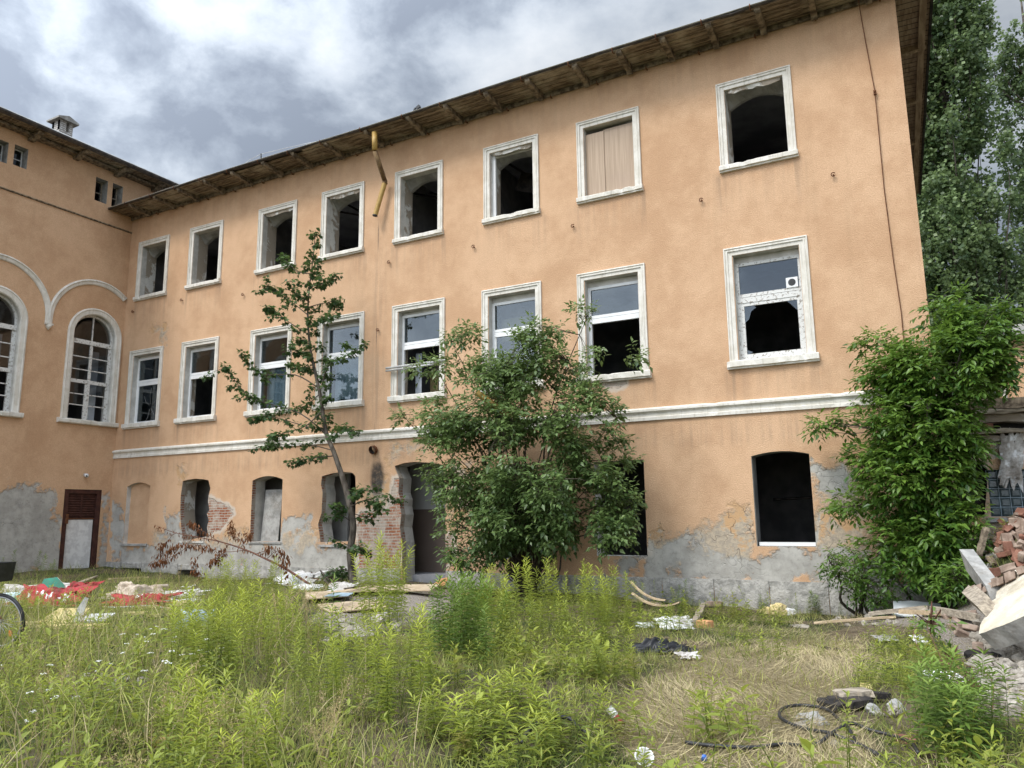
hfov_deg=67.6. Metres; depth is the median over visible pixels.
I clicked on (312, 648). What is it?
goldenrod
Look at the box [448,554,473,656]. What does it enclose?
goldenrod
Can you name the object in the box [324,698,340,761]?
dry grass stem
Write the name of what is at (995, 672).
goldenrod
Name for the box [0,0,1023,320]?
sky
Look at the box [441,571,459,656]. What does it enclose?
goldenrod
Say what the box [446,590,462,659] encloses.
goldenrod
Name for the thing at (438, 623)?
goldenrod
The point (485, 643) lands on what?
goldenrod
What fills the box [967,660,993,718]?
goldenrod
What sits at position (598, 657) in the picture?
goldenrod
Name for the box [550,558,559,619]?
goldenrod
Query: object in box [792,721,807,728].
rubble stone
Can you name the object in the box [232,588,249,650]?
goldenrod
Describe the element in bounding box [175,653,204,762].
dry grass stem
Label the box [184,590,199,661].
goldenrod
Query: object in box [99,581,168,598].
striped rag
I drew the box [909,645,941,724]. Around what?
goldenrod
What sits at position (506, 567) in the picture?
goldenrod
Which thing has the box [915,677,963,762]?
goldenrod
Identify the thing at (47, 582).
green pillow
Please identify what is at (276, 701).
goldenrod
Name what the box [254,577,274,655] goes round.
goldenrod
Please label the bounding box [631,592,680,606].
wooden strip
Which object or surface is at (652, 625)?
white plastic
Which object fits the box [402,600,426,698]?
goldenrod
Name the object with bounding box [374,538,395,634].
goldenrod
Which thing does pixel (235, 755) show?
goldenrod
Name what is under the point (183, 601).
white plastic
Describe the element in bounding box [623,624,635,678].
goldenrod
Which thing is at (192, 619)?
goldenrod
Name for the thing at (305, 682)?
goldenrod
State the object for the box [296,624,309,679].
goldenrod
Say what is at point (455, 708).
goldenrod
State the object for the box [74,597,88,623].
white board
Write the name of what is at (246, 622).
goldenrod
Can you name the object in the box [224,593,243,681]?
goldenrod
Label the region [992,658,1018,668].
rubble stone
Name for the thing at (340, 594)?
blue sheet
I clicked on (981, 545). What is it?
plank
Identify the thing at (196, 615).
goldenrod
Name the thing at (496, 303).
window
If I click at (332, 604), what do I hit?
goldenrod
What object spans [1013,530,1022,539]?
broken brick
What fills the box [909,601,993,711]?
thin sapling
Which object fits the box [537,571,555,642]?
goldenrod
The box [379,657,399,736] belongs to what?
goldenrod
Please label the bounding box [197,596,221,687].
goldenrod
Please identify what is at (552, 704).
goldenrod
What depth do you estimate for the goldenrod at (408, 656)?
6.34 m
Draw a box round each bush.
[318,566,348,583]
[814,541,913,617]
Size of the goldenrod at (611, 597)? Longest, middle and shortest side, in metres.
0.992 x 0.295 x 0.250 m
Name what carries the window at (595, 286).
in the abandoned building
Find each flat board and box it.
[305,590,350,599]
[318,599,387,612]
[343,585,398,592]
[399,584,438,590]
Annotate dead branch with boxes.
[148,520,308,583]
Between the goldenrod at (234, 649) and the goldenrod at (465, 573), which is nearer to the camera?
the goldenrod at (234, 649)
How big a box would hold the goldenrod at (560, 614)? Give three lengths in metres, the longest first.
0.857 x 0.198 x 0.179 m
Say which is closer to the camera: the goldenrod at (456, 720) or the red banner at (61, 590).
the goldenrod at (456, 720)
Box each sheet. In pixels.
[0,583,69,592]
[2,592,19,602]
[162,590,209,597]
[324,592,352,596]
[871,634,896,640]
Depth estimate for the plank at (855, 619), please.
13.80 m
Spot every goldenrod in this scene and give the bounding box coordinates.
[85,663,117,747]
[87,660,138,731]
[89,666,135,750]
[101,688,147,755]
[110,664,149,729]
[155,694,184,767]
[159,598,181,685]
[159,665,195,720]
[159,672,198,733]
[164,681,192,767]
[168,595,187,664]
[168,607,182,673]
[170,607,188,677]
[170,662,191,722]
[171,680,210,734]
[172,720,193,767]
[176,605,203,682]
[176,692,196,761]
[178,606,192,664]
[178,696,205,767]
[178,707,197,764]
[181,581,210,682]
[181,683,210,762]
[183,714,206,767]
[184,586,202,671]
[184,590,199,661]
[184,601,202,676]
[184,605,205,668]
[184,699,203,760]
[185,612,199,669]
[186,674,217,767]
[186,687,213,767]
[189,599,214,686]
[190,629,213,690]
[191,677,221,732]
[193,594,217,693]
[194,705,221,767]
[195,688,233,746]
[195,725,216,767]
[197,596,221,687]
[198,585,221,685]
[205,586,227,655]
[207,610,223,675]
[209,606,237,691]
[210,557,225,607]
[210,668,240,767]
[212,597,229,670]
[212,728,237,767]
[213,614,230,687]
[216,608,234,675]
[218,600,238,684]
[220,588,245,677]
[220,613,243,686]
[221,731,242,767]
[222,553,233,603]
[222,605,234,664]
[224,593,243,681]
[225,600,242,669]
[226,616,242,687]
[226,627,245,693]
[226,689,260,767]
[229,601,254,671]
[229,739,245,767]
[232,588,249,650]
[235,582,246,635]
[237,610,255,668]
[238,602,255,679]
[238,701,262,762]
[239,586,259,648]
[240,692,269,767]
[241,708,265,767]
[242,558,251,594]
[242,595,263,666]
[244,688,267,765]
[246,581,258,645]
[248,561,256,609]
[251,558,260,611]
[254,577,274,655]
[255,689,284,767]
[256,716,281,767]
[258,609,277,685]
[258,621,275,683]
[260,571,285,653]
[264,554,278,607]
[265,593,278,662]
[269,573,298,664]
[275,591,293,667]
[276,602,294,650]
[282,634,303,716]
[287,613,317,679]
[287,628,308,703]
[290,649,321,721]
[292,594,305,666]
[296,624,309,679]
[302,651,320,718]
[303,609,330,696]
[308,644,321,706]
[310,594,324,656]
[318,635,348,718]
[319,639,337,705]
[323,573,341,641]
[323,605,341,689]
[323,606,344,680]
[324,623,347,713]
[327,637,346,722]
[330,634,340,689]
[334,638,349,707]
[335,627,350,698]
[342,631,366,729]
[350,553,368,626]
[351,612,370,674]
[352,565,368,623]
[356,615,377,695]
[359,555,369,615]
[360,540,375,628]
[361,565,376,629]
[362,603,383,700]
[363,608,380,681]
[364,558,374,624]
[366,636,394,729]
[367,623,386,728]
[368,531,386,610]
[371,559,390,630]
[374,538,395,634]
[374,553,386,607]
[375,556,384,612]
[375,621,398,728]
[376,539,388,612]
[376,547,391,626]
[376,550,387,605]
[377,592,397,698]
[377,654,397,722]
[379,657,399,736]
[382,622,398,695]
[382,631,397,716]
[383,555,396,622]
[384,627,399,677]
[386,561,392,604]
[387,538,406,623]
[388,625,401,680]
[389,562,397,610]
[390,551,402,622]
[391,549,411,620]
[391,554,402,620]
[393,605,420,715]
[395,544,414,614]
[395,549,407,624]
[400,569,408,627]
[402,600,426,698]
[402,607,420,693]
[403,633,419,693]
[409,601,429,695]
[409,615,432,717]
[410,649,431,723]
[411,605,434,701]
[418,680,446,742]
[420,616,441,709]
[420,634,437,705]
[421,607,439,662]
[425,581,440,639]
[425,674,459,739]
[426,574,446,650]
[426,638,436,689]
[430,592,447,655]
[434,579,453,658]
[435,585,449,642]
[438,580,460,653]
[438,699,481,753]
[440,576,458,666]
[440,693,473,759]
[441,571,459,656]
[444,582,460,649]
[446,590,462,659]
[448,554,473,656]
[449,696,481,755]
[451,568,472,652]
[451,577,464,643]
[452,584,473,657]
[456,572,471,642]
[457,575,477,653]
[457,579,475,653]
[462,587,483,660]
[464,570,479,639]
[464,577,479,645]
[465,568,486,661]
[465,574,484,657]
[468,578,490,653]
[471,577,486,654]
[471,597,487,659]
[474,600,489,668]
[476,578,495,666]
[476,602,496,666]
[477,674,508,738]
[478,582,495,642]
[485,568,495,636]
[486,562,497,619]
[488,701,520,762]
[489,570,506,636]
[492,579,506,631]
[492,589,509,644]
[494,588,505,641]
[494,591,512,647]
[498,592,513,643]
[498,666,525,728]
[501,558,510,618]
[502,573,510,620]
[502,577,521,646]
[508,562,524,634]
[517,664,548,730]
[520,560,540,634]
[521,564,538,627]
[522,556,536,628]
[523,563,532,613]
[523,699,561,755]
[524,598,535,641]
[524,704,561,767]
[527,691,560,750]
[531,566,545,623]
[535,567,552,629]
[536,688,571,746]
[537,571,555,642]
[541,558,571,641]
[543,555,563,637]
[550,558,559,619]
[551,568,560,615]
[554,590,564,644]
[559,571,570,634]
[561,580,573,632]
[570,585,580,642]
[575,571,586,624]
[577,562,592,640]
[577,600,587,648]
[577,679,610,731]
[579,559,589,616]
[583,573,600,630]
[586,562,595,619]
[587,620,595,673]
[588,575,609,643]
[589,566,606,633]
[593,636,605,682]
[597,575,610,641]
[597,586,613,645]
[600,576,609,625]
[600,582,614,635]
[603,581,613,625]
[606,570,616,621]
[608,564,624,628]
[611,565,624,628]
[618,621,631,676]
[620,571,631,642]
[620,580,631,634]
[622,575,633,635]
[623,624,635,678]
[901,674,932,748]
[902,656,953,758]
[906,659,937,733]
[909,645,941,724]
[913,641,945,732]
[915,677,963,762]
[917,654,960,745]
[925,664,958,743]
[927,656,963,737]
[930,681,967,753]
[931,645,971,741]
[935,658,957,726]
[939,647,971,745]
[944,678,990,767]
[946,682,983,752]
[955,677,998,759]
[956,688,996,758]
[958,667,985,729]
[962,646,1001,746]
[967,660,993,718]
[967,686,1003,749]
[974,663,1004,731]
[978,683,1011,760]
[981,665,1009,738]
[987,662,1023,746]
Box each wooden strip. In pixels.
[625,599,660,603]
[630,581,665,600]
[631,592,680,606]
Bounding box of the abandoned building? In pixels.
[0,0,960,616]
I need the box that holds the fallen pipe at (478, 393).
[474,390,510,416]
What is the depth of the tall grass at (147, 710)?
5.69 m
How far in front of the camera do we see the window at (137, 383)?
28.55 m
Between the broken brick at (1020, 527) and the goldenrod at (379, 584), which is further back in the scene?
the goldenrod at (379, 584)
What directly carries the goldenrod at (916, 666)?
on the ground at (414, 596)
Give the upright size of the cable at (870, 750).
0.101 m
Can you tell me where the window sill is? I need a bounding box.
[759,542,815,545]
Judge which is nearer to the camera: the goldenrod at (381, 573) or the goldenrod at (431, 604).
the goldenrod at (431, 604)
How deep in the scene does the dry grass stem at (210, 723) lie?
4.53 m
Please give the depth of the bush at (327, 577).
21.39 m
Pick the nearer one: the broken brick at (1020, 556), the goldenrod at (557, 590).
the broken brick at (1020, 556)
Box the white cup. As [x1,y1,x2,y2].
[634,747,653,767]
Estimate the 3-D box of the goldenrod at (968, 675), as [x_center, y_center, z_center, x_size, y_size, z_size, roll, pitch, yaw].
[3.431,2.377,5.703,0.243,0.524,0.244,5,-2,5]
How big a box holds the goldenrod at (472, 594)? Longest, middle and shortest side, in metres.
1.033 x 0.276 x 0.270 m
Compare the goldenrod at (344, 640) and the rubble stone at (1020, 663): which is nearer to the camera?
the goldenrod at (344, 640)
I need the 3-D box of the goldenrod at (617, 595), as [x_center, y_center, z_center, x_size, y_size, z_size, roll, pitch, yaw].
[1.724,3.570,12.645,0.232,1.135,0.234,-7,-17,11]
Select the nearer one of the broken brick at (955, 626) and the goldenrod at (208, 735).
the goldenrod at (208, 735)
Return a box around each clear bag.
[674,651,699,658]
[909,635,927,642]
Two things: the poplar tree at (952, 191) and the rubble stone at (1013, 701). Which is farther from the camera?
the poplar tree at (952, 191)
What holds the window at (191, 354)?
in the abandoned building
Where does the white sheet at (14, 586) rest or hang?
on the ground at (414, 596)
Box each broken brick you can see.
[895,733,916,743]
[946,623,963,629]
[953,627,969,636]
[958,623,979,631]
[971,642,983,650]
[985,556,996,565]
[989,567,1000,576]
[994,547,1002,552]
[996,531,1003,545]
[996,550,1011,557]
[997,518,1007,525]
[999,561,1016,575]
[1000,533,1013,540]
[1002,541,1012,555]
[1004,524,1013,532]
[1008,517,1017,522]
[1010,548,1022,561]
[1010,548,1023,566]
[1013,519,1020,527]
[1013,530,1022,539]
[1013,543,1023,550]
[1015,508,1023,515]
[1015,518,1023,531]
[1016,539,1023,546]
[1018,551,1023,561]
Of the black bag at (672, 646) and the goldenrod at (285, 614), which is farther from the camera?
the black bag at (672, 646)
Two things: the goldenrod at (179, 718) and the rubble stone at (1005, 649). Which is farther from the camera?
the rubble stone at (1005, 649)
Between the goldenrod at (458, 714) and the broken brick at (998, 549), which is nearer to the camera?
the goldenrod at (458, 714)
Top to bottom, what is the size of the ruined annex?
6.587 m
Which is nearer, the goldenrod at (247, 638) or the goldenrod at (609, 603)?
the goldenrod at (247, 638)
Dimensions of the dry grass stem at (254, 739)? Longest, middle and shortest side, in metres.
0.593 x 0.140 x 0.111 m
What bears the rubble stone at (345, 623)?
on the ground at (414, 596)
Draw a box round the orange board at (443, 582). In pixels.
[434,578,446,585]
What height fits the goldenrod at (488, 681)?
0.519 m
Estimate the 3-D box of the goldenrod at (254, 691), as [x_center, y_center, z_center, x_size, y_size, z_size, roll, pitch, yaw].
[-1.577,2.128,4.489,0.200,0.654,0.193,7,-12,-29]
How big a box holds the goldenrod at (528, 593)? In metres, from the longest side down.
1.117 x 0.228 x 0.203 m
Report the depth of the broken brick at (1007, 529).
13.26 m
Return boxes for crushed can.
[606,705,623,724]
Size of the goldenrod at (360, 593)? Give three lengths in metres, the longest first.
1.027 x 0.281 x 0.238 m
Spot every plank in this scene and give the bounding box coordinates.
[79,575,98,582]
[344,584,374,589]
[692,602,706,624]
[706,601,722,606]
[813,645,845,651]
[814,616,895,623]
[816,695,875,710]
[832,687,875,697]
[868,605,929,615]
[871,691,891,699]
[898,610,976,615]
[929,606,980,620]
[976,527,989,555]
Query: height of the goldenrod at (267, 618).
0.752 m
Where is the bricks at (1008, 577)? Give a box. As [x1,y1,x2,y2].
[970,565,1023,592]
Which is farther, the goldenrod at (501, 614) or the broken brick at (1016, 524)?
the broken brick at (1016, 524)
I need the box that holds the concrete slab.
[979,570,1023,649]
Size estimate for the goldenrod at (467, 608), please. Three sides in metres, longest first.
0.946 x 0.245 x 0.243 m
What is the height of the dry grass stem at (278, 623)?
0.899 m
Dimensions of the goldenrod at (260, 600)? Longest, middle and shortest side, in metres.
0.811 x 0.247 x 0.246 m
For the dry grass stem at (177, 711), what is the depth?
4.93 m
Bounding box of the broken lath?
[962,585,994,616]
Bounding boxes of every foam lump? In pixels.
[760,606,769,614]
[769,603,787,615]
[786,608,796,615]
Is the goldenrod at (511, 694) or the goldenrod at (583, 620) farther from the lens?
the goldenrod at (583, 620)
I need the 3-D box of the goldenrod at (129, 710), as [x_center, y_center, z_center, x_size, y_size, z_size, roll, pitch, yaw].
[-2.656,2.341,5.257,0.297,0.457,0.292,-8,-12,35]
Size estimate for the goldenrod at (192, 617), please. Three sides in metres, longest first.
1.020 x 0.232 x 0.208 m
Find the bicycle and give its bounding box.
[0,562,24,648]
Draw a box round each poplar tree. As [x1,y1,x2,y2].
[916,0,1023,399]
[984,0,1023,305]
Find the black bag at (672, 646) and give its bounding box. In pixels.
[625,637,697,653]
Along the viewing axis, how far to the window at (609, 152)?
20.48 m
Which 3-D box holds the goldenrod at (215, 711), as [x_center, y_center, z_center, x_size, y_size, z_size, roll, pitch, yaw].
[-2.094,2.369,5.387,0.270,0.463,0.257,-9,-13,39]
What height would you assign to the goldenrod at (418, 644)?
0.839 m
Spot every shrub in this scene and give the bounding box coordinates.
[387,294,652,594]
[797,277,1023,609]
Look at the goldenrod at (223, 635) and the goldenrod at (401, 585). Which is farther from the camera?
the goldenrod at (401, 585)
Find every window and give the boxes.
[0,144,2,160]
[0,285,27,417]
[13,149,22,166]
[56,308,121,427]
[95,181,102,201]
[112,187,117,204]
[121,346,163,429]
[133,234,169,301]
[173,336,219,424]
[184,220,223,290]
[243,324,292,417]
[254,199,297,274]
[312,311,364,410]
[318,181,364,260]
[385,297,446,402]
[392,160,443,244]
[481,281,544,393]
[482,134,540,225]
[576,106,643,204]
[576,263,651,384]
[715,65,798,173]
[723,235,819,369]
[985,469,1023,516]
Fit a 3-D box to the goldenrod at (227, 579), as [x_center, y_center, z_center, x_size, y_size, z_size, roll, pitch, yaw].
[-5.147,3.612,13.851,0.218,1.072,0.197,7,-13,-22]
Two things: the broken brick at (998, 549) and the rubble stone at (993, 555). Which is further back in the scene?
the rubble stone at (993, 555)
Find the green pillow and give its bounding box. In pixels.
[42,577,65,587]
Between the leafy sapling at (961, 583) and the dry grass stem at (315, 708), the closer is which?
the dry grass stem at (315, 708)
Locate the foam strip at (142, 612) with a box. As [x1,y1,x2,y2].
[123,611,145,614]
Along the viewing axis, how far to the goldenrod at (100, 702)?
5.41 m
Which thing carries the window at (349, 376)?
in the abandoned building
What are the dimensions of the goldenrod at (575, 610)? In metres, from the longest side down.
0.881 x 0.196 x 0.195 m
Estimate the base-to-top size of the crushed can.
0.157 m
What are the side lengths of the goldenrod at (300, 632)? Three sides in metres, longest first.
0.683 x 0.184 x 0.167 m
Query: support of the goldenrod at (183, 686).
on the ground at (414, 596)
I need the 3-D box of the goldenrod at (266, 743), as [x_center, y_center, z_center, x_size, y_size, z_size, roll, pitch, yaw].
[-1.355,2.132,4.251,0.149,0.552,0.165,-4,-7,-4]
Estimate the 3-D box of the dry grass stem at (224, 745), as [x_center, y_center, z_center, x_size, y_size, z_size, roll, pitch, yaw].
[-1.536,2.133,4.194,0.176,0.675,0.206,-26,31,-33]
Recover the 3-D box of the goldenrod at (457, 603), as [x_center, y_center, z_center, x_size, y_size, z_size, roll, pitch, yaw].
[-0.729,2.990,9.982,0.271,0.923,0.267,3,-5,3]
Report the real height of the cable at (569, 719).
0.137 m
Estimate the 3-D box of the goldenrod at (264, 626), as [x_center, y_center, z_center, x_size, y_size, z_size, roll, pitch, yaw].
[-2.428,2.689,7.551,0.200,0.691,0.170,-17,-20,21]
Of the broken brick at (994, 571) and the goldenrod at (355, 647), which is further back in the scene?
the broken brick at (994, 571)
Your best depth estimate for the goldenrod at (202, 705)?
4.27 m
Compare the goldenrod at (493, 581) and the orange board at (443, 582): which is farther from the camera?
the orange board at (443, 582)
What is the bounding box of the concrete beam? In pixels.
[959,549,1001,599]
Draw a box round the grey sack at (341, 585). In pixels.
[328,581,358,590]
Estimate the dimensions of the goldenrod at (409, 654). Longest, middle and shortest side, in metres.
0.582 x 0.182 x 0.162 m
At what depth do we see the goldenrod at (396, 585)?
11.83 m
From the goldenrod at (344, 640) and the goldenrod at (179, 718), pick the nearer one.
the goldenrod at (179, 718)
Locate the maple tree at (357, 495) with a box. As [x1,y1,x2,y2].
[198,228,407,585]
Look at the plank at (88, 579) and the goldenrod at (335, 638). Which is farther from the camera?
the plank at (88, 579)
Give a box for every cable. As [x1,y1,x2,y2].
[519,715,593,743]
[685,721,919,753]
[777,704,900,767]
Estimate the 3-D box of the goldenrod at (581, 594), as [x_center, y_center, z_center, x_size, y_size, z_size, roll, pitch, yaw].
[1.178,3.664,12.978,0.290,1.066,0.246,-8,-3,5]
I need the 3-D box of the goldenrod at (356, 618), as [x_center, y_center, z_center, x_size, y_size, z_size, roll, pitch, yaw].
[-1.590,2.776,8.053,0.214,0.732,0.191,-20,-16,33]
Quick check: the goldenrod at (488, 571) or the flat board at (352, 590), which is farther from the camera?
the flat board at (352, 590)
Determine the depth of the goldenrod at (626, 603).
11.31 m
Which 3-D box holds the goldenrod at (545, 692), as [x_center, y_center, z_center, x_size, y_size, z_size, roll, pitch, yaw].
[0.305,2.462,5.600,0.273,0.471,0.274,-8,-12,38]
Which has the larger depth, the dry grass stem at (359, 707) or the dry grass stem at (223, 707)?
the dry grass stem at (359, 707)
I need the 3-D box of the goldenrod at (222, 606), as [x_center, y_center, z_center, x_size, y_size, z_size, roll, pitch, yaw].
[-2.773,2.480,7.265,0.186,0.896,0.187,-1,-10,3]
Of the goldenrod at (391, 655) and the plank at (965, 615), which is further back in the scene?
the plank at (965, 615)
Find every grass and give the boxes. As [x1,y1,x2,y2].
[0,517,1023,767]
[0,574,907,767]
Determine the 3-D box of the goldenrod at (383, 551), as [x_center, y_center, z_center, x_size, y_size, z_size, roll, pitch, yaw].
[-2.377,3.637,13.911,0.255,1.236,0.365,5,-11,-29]
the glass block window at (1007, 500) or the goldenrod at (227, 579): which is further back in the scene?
the glass block window at (1007, 500)
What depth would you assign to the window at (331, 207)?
24.98 m
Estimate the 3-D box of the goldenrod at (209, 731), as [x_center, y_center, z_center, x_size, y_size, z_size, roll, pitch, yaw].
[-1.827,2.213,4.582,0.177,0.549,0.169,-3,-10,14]
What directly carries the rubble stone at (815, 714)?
on the ground at (414, 596)
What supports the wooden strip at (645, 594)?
on the ground at (414, 596)
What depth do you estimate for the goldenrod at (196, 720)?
5.06 m
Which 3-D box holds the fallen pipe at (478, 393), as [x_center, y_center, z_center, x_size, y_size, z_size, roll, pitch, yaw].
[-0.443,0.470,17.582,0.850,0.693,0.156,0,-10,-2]
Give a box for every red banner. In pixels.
[6,583,97,606]
[66,581,103,596]
[102,592,183,607]
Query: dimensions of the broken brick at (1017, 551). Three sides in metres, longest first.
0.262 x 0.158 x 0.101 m
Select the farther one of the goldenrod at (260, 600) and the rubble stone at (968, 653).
the rubble stone at (968, 653)
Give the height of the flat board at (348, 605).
0.124 m
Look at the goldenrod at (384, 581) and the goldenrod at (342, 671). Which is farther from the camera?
the goldenrod at (384, 581)
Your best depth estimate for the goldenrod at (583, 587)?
13.76 m
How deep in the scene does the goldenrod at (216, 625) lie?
7.21 m
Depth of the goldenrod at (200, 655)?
6.99 m
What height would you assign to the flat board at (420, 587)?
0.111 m
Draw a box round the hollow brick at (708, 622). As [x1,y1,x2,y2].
[696,620,713,627]
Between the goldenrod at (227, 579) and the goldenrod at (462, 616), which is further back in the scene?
the goldenrod at (227, 579)
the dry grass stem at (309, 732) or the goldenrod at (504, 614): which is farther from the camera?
the goldenrod at (504, 614)
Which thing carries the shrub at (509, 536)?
on the ground at (414, 596)
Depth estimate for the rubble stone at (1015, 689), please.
7.68 m
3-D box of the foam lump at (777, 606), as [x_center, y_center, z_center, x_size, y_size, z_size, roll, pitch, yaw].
[5.725,4.839,16.345,0.471,0.325,0.428,-1,-10,0]
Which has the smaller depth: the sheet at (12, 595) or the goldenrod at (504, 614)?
the goldenrod at (504, 614)
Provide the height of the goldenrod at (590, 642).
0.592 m
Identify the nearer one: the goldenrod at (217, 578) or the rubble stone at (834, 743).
the rubble stone at (834, 743)
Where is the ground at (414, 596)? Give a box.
[0,538,1023,767]
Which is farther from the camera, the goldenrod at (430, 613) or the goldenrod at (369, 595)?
the goldenrod at (369, 595)
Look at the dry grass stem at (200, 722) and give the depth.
4.40 m
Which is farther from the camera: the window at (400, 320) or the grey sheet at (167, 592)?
the window at (400, 320)
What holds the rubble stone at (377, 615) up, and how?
on the ground at (414, 596)
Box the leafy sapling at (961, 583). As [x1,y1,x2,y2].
[923,552,990,609]
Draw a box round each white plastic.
[161,597,204,605]
[635,621,657,627]
[655,615,693,629]
[923,669,963,681]
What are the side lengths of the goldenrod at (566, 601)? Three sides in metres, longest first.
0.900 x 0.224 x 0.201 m
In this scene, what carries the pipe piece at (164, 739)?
on the ground at (414, 596)
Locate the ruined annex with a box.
[947,324,1023,601]
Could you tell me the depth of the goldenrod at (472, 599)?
9.72 m
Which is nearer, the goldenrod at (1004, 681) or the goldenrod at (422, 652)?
the goldenrod at (1004, 681)
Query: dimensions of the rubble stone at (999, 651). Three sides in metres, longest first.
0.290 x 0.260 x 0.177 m
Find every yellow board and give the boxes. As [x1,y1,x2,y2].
[36,623,111,628]
[42,608,89,623]
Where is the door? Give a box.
[58,489,100,568]
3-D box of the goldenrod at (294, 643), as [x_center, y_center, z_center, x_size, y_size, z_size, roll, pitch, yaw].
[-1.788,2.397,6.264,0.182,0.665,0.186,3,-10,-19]
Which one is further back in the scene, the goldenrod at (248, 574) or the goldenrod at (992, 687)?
the goldenrod at (248, 574)
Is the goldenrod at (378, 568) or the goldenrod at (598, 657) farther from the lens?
the goldenrod at (378, 568)
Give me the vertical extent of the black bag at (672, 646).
0.209 m
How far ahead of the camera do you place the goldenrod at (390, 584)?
12.75 m
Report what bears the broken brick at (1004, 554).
on the ground at (414, 596)
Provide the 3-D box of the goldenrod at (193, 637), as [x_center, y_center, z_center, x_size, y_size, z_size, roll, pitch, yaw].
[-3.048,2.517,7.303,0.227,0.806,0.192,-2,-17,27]
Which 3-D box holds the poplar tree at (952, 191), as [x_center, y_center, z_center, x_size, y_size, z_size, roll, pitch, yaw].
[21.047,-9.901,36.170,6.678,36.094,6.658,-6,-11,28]
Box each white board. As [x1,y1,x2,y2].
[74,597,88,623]
[82,613,114,621]
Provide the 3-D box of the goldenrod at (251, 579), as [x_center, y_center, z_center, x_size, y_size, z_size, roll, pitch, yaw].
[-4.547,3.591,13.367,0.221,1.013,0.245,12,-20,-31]
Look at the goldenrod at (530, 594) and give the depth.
10.80 m
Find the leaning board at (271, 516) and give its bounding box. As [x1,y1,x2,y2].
[261,489,281,540]
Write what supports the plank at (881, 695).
on the ground at (414, 596)
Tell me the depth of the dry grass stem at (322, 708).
4.79 m
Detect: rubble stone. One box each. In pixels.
[135,676,149,684]
[325,619,349,633]
[339,625,374,640]
[371,614,388,623]
[388,623,399,631]
[790,624,808,627]
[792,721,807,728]
[796,711,829,725]
[827,739,839,749]
[865,703,879,715]
[886,705,900,717]
[887,700,905,712]
[964,649,1001,660]
[964,655,991,667]
[969,631,982,641]
[972,619,981,625]
[977,690,1005,707]
[979,665,1006,678]
[985,552,997,559]
[985,655,996,662]
[988,647,1005,655]
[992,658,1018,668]
[994,686,1007,693]
[995,674,1014,680]
[996,663,1010,669]
[997,673,1014,682]
[1000,647,1009,651]
[1002,681,1010,689]
[1003,695,1023,708]
[1005,650,1012,657]
[1007,645,1018,649]
[1008,667,1023,679]
[1008,687,1023,696]
[1009,652,1023,662]
[1011,677,1023,687]
[1012,684,1023,694]
[1014,642,1023,649]
[1016,660,1023,667]
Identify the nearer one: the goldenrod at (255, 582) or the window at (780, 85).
the goldenrod at (255, 582)
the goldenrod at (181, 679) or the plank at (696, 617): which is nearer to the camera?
the goldenrod at (181, 679)
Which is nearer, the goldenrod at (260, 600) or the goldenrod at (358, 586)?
the goldenrod at (260, 600)
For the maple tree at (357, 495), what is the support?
on the ground at (414, 596)
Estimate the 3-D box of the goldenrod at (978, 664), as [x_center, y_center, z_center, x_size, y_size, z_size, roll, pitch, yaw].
[3.304,2.221,5.398,0.294,0.705,0.288,0,-19,9]
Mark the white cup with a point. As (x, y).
(642, 754)
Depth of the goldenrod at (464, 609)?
9.23 m
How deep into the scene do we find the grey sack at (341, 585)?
17.00 m
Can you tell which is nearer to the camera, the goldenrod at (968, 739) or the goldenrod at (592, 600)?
the goldenrod at (968, 739)
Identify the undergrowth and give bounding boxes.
[0,515,1023,767]
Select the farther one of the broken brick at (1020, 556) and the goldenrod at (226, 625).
the broken brick at (1020, 556)
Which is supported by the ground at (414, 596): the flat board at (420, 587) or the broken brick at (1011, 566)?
the broken brick at (1011, 566)
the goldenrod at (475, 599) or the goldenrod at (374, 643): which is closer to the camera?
the goldenrod at (374, 643)
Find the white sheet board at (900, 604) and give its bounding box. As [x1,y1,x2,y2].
[892,601,943,617]
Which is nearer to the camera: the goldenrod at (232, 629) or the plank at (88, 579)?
the goldenrod at (232, 629)
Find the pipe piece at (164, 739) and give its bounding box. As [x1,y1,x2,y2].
[152,734,198,749]
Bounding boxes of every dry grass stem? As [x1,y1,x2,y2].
[22,645,43,731]
[33,655,71,765]
[44,665,52,756]
[99,753,154,767]
[108,725,143,763]
[135,722,174,757]
[152,675,173,762]
[168,690,188,760]
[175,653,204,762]
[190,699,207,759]
[202,697,221,767]
[206,696,234,760]
[211,730,235,764]
[212,685,229,755]
[224,720,255,766]
[237,689,252,733]
[238,721,269,765]
[267,589,300,670]
[272,587,281,663]
[290,715,333,766]
[306,692,321,732]
[307,724,326,767]
[315,691,332,728]
[316,703,335,764]
[319,704,344,763]
[322,674,352,767]
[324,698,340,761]
[326,711,350,761]
[348,689,369,743]
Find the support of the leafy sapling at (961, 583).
on the ground at (414, 596)
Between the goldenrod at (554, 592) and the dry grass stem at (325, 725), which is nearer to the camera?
the dry grass stem at (325, 725)
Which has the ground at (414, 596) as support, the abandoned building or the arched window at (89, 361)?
the abandoned building
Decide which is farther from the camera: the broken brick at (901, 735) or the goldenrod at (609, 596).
the goldenrod at (609, 596)
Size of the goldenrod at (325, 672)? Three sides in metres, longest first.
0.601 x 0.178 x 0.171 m
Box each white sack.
[264,570,325,585]
[293,584,322,589]

